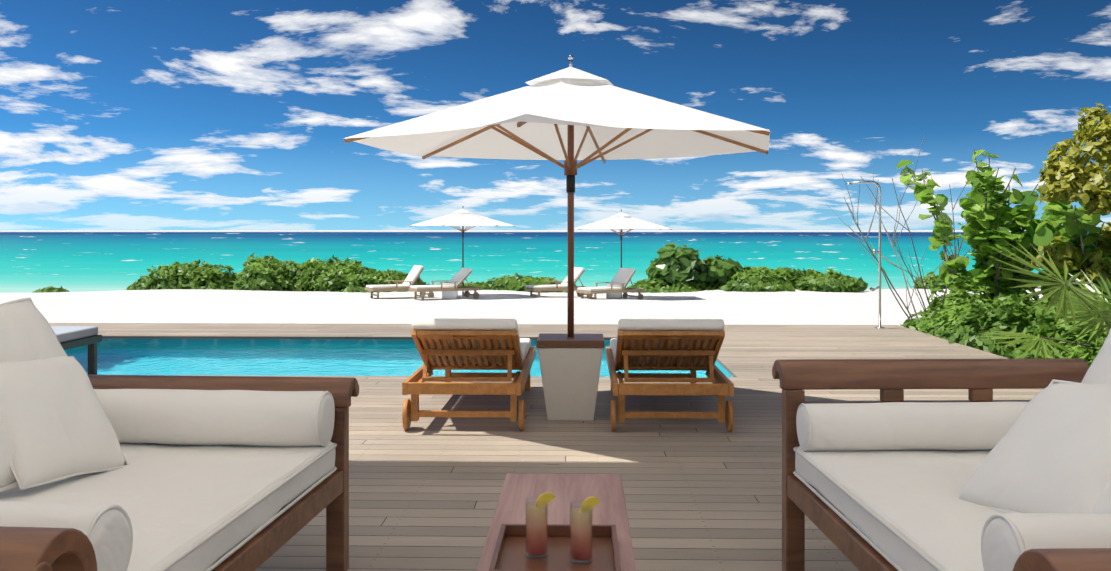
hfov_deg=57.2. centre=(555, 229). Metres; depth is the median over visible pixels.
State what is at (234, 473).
daybed
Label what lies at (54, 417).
pillow
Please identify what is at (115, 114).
sky
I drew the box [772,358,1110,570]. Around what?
outdoor sofa
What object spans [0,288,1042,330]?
sand ground
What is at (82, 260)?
sea water
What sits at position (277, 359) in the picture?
pool water
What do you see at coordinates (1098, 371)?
pillow
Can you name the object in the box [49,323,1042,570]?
deck
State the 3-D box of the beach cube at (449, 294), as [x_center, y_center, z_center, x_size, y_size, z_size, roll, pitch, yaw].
[-2.870,1.689,27.780,0.400,0.440,0.400,0,0,1]
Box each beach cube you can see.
[442,283,457,298]
[606,283,620,298]
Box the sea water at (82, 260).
[0,230,1088,292]
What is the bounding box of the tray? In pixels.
[489,524,620,570]
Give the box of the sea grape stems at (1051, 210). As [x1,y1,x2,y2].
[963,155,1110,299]
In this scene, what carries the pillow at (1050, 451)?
on the outdoor sofa at (874, 485)
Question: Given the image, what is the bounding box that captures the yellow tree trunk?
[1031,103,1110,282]
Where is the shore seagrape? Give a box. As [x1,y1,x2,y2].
[645,242,743,283]
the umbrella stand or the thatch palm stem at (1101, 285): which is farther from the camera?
the thatch palm stem at (1101, 285)
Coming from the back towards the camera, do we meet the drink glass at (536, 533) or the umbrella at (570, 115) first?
the umbrella at (570, 115)
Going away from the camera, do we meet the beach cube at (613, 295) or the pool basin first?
the pool basin
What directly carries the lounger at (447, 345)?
on the deck
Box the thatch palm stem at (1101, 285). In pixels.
[1054,277,1110,313]
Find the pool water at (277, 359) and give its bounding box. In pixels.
[64,343,726,376]
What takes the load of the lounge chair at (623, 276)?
on the sand ground
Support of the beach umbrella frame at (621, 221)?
on the sand ground
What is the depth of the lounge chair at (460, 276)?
27.67 m
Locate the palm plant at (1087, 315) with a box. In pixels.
[978,240,1110,359]
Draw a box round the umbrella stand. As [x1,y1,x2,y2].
[536,333,603,420]
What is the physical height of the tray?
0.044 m
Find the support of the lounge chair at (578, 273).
on the sand ground
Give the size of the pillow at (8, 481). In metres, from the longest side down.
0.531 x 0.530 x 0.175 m
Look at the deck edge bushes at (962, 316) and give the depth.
11.72 m
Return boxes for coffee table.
[477,473,635,570]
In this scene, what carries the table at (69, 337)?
on the deck
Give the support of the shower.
on the deck
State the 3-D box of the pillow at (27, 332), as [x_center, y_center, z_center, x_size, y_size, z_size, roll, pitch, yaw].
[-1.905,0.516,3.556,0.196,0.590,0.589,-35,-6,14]
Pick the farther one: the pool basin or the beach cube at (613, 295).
the beach cube at (613, 295)
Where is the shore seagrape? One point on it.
(671, 263)
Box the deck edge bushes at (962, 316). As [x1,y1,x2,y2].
[900,273,1109,366]
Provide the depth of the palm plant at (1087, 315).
9.30 m
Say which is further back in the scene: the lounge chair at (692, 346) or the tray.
the lounge chair at (692, 346)
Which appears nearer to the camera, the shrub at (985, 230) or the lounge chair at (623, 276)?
the shrub at (985, 230)
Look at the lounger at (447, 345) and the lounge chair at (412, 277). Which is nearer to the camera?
the lounger at (447, 345)
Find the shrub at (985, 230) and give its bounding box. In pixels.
[896,149,1054,302]
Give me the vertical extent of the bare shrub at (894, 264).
3.117 m
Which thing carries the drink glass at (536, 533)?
on the tray
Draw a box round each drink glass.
[525,492,555,558]
[570,496,599,564]
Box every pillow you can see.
[0,297,66,361]
[0,356,129,489]
[0,416,17,491]
[958,379,1110,512]
[1081,329,1110,383]
[1091,480,1110,512]
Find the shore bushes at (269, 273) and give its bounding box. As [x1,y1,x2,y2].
[31,253,1067,292]
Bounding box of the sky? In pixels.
[0,0,1110,229]
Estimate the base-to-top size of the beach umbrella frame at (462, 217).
2.855 m
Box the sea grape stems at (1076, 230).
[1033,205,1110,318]
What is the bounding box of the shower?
[847,181,884,328]
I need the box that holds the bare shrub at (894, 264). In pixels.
[828,136,977,330]
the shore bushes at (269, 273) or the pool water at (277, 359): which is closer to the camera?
the pool water at (277, 359)
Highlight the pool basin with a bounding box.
[97,339,732,376]
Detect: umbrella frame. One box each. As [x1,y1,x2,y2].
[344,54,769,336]
[410,206,514,296]
[574,209,671,297]
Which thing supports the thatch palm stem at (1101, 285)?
on the sand ground
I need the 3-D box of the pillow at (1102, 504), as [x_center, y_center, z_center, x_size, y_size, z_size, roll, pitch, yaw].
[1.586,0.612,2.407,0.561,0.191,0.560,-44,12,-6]

